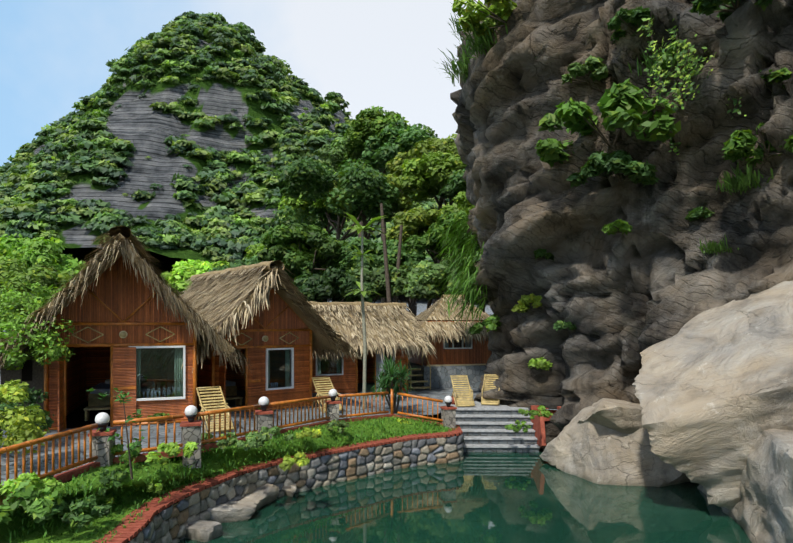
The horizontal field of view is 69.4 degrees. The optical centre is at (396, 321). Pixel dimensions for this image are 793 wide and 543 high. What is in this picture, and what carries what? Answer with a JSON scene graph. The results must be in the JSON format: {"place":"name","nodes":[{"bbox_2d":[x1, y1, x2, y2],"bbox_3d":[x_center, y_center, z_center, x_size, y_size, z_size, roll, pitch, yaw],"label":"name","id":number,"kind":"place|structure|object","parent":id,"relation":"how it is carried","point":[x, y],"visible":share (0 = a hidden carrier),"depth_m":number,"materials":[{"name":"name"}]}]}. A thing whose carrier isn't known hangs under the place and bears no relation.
{"place":"outdoors","nodes":[
{"label":"outdoors","id":0,"kind":"place"},
{"bbox_2d":[0,35,408,278],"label":"mountain terrain","id":1,"kind":"structure","parent":0,"point":[140,124],"depth_m":124.40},
{"bbox_2d":[0,11,481,280],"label":"hillside foliage","id":2,"kind":"object","parent":1,"relation":"on","point":[23,183],"visible":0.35,"depth_m":120.91,"materials":[{"name":"green plant"}]},
{"bbox_2d":[0,0,484,165],"label":"sky","id":3,"kind":"structure","parent":0,"point":[54,54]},
{"bbox_2d":[0,106,485,332],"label":"forest","id":4,"kind":"object","parent":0,"point":[425,164],"depth_m":35.55,"materials":[{"name":"green plant"}]},
{"bbox_2d":[0,273,556,484],"bbox_3d":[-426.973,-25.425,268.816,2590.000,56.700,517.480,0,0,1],"label":"terrace paving","id":5,"kind":"structure","parent":0,"point":[441,394],"depth_m":15.19,"materials":[{"name":"stone"}]},
{"bbox_2d":[1,254,197,432],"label":"hut walls","id":6,"kind":"structure","parent":5,"relation":"on","point":[118,318],"depth_m":14.44,"materials":[{"name":"brown wood"}]},
{"bbox_2d":[0,225,251,373],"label":"thatched roof","id":7,"kind":"structure","parent":6,"relation":"on","point":[115,233],"depth_m":13.62,"materials":[{"name":"brown wicker"}]},
{"bbox_2d":[196,386,233,432],"bbox_3d":[-4.499,2.171,14.153,0.624,1.016,1.206,0,0,-34],"label":"deck chair","id":8,"kind":"object","parent":5,"relation":"on","point":[204,409],"visible":0.71,"depth_m":14.19,"materials":[{"name":"brown wood"}]},
{"bbox_2d":[0,389,456,505],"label":"bamboo fence","id":9,"kind":"object","parent":5,"relation":"on","point":[100,453],"visible":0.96,"depth_m":11.50,"materials":[{"name":"wood"}]},
{"bbox_2d":[167,286,311,411],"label":"hut walls","id":10,"kind":"structure","parent":5,"relation":"on","point":[274,342],"depth_m":17.70,"materials":[{"name":"brown wood"}]},
{"bbox_2d":[155,260,342,351],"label":"thatched roof","id":11,"kind":"structure","parent":10,"relation":"on","point":[320,340],"depth_m":17.87,"materials":[{"name":"brown wicker"}]},
{"bbox_2d":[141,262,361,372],"bbox_3d":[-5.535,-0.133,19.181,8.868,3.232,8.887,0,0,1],"label":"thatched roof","id":12,"kind":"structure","parent":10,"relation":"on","point":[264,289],"depth_m":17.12,"materials":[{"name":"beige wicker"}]},
{"bbox_2d":[312,377,341,412],"bbox_3d":[-2.212,2.311,18.120,0.624,1.016,1.206,0,0,-29],"label":"deck chair","id":13,"kind":"object","parent":5,"relation":"on","point":[321,392],"visible":0.48,"depth_m":18.27,"materials":[{"name":"brown wood"}]},
{"bbox_2d":[312,349,408,393],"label":"hut walls","id":14,"kind":"structure","parent":5,"relation":"on","point":[345,376],"depth_m":22.85,"materials":[{"name":"brown wood"}]},
{"bbox_2d":[307,301,420,348],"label":"thatched roof","id":15,"kind":"structure","parent":14,"relation":"on","point":[400,305],"depth_m":24.05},
{"bbox_2d":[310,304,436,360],"bbox_3d":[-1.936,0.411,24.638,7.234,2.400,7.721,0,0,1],"label":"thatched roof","id":16,"kind":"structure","parent":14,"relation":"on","point":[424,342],"depth_m":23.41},
{"bbox_2d":[365,353,417,413],"bbox_3d":[-0.184,1.961,18.304,1.884,1.957,2.698,0,0,1],"label":"yucca plant","id":17,"kind":"object","parent":5,"relation":"on","point":[386,378],"depth_m":17.99,"materials":[{"name":"green plant"}]},
{"bbox_2d":[408,320,491,389],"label":"hut wall","id":18,"kind":"structure","parent":5,"relation":"on","point":[462,357],"depth_m":25.36,"materials":[{"name":"brown wood"}]},
{"bbox_2d":[414,295,489,344],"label":"thatched roof","id":19,"kind":"structure","parent":18,"relation":"on","point":[448,334],"depth_m":25.11,"materials":[{"name":"beige wicker"}]},
{"bbox_2d":[450,375,474,406],"bbox_3d":[2.293,2.431,20.011,0.624,1.016,1.206,0,0,-7],"label":"deck chair","id":20,"kind":"object","parent":5,"relation":"on","point":[464,402],"visible":0.9,"depth_m":19.91,"materials":[{"name":"brown wood"}]},
{"bbox_2d":[481,374,499,404],"bbox_3d":[3.377,2.431,20.372,0.624,1.016,1.206,0,0,15],"label":"deck chair","id":21,"kind":"object","parent":5,"relation":"on","point":[486,401],"visible":0.6,"depth_m":20.41,"materials":[{"name":"brown wood"}]},
{"bbox_2d":[451,396,560,420],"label":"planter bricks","id":22,"kind":"object","parent":5,"relation":"on","point":[534,407],"visible":0.21,"depth_m":19.12,"materials":[{"name":"red brick"}]},
{"bbox_2d":[127,433,463,542],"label":"stone retaining wall","id":23,"kind":"structure","parent":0,"point":[170,524],"depth_m":13.75,"materials":[{"name":"grey stone"}]},
{"bbox_2d":[207,501,256,522],"bbox_3d":[-3.483,3.987,11.755,1.219,0.608,0.830,0,0,-14],"label":"wall foot stone","id":24,"kind":"object","parent":23,"relation":"on","point":[232,511],"visible":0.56,"depth_m":11.47,"materials":[{"name":"grey stone"}]},
{"bbox_2d":[239,483,278,510],"bbox_3d":[-3.185,3.923,12.471,1.040,0.573,1.149,0,0,1],"label":"wall foot stone","id":25,"kind":"object","parent":23,"relation":"on","point":[263,495],"visible":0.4,"depth_m":12.49,"materials":[{"name":"grey stone"}]},
{"bbox_2d":[92,425,462,542],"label":"brick coping","id":26,"kind":"object","parent":23,"relation":"on","point":[130,531],"visible":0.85,"depth_m":11.33,"materials":[{"name":"red brick"}]},
{"bbox_2d":[341,212,387,408],"bbox_3d":[-1.042,-0.306,19.097,1.624,6.462,1.505,0,0,1],"label":"slender palm","id":27,"kind":"object","parent":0,"point":[364,339],"depth_m":18.96,"materials":[{"name":"green plant"}]},
{"bbox_2d":[59,418,751,542],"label":"pond water","id":28,"kind":"structure","parent":0,"point":[502,497],"depth_m":12.12,"materials":[{"name":"teal liquid"}]},
{"bbox_2d":[185,519,222,541],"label":"wall foot stone","id":29,"kind":"object","parent":28,"relation":"in","point":[200,530],"visible":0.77,"depth_m":10.55,"materials":[{"name":"grey stone"}]},
{"bbox_2d":[281,484,296,496],"bbox_3d":[-2.638,3.990,13.581,0.667,0.547,0.962,0,0,1],"label":"wall foot stone","id":30,"kind":"object","parent":28,"relation":"in","point":[290,490],"visible":0.15,"depth_m":13.16,"materials":[{"name":"grey stone"}]},
{"bbox_2d":[540,406,689,486],"bbox_3d":[6.139,3.597,15.350,4.190,2.500,3.080,0,0,1],"label":"boulder","id":31,"kind":"object","parent":28,"relation":"in","point":[593,452],"visible":0.46,"depth_m":14.46,"materials":[{"name":"grey stone"}]},
{"bbox_2d":[576,398,642,433],"bbox_3d":[6.270,2.746,15.407,2.915,1.360,2.681,0,0,1],"label":"boulder","id":32,"kind":"object","parent":31,"relation":"on","point":[623,416],"visible":0.29,"depth_m":14.46,"materials":[{"name":"grey stone"}]},
{"bbox_2d":[632,281,792,510],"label":"boulder","id":33,"kind":"object","parent":28,"relation":"in","point":[714,390],"visible":0.9,"depth_m":11.55,"materials":[{"name":"grey stone"}]},
{"bbox_2d":[697,429,792,542],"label":"boulder","id":34,"kind":"object","parent":28,"relation":"in","point":[761,511],"visible":0.44,"depth_m":10.14,"materials":[{"name":"grey stone"}]},
{"bbox_2d":[408,412,440,417],"bbox_3d":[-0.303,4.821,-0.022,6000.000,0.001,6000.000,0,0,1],"label":"ground","id":35,"kind":"structure","parent":0,"point":[435,415],"depth_m":29.36,"materials":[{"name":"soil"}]},
{"bbox_2d":[0,417,447,542],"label":"lawn grass","id":36,"kind":"structure","parent":35,"relation":"on","point":[37,532],"depth_m":10.52,"materials":[{"name":"green plant"}]},
{"bbox_2d":[0,279,552,542],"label":"lawn plants","id":37,"kind":"object","parent":36,"relation":"on","point":[33,501],"depth_m":10.72,"materials":[{"name":"green plant"}]},
{"bbox_2d":[450,401,545,451],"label":"steps","id":38,"kind":"structure","parent":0,"point":[483,429],"depth_m":18.22,"materials":[{"name":"grey stone"}]},
{"bbox_2d":[450,0,792,442],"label":"cliff rock","id":39,"kind":"object","parent":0,"point":[620,301],"visible":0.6,"depth_m":16.08,"materials":[{"name":"grey stone"}]},
{"bbox_2d":[429,0,792,370],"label":"cliff shrub","id":40,"kind":"object","parent":39,"relation":"on","point":[624,105],"depth_m":14.68,"materials":[{"name":"green plant"}]}
]}

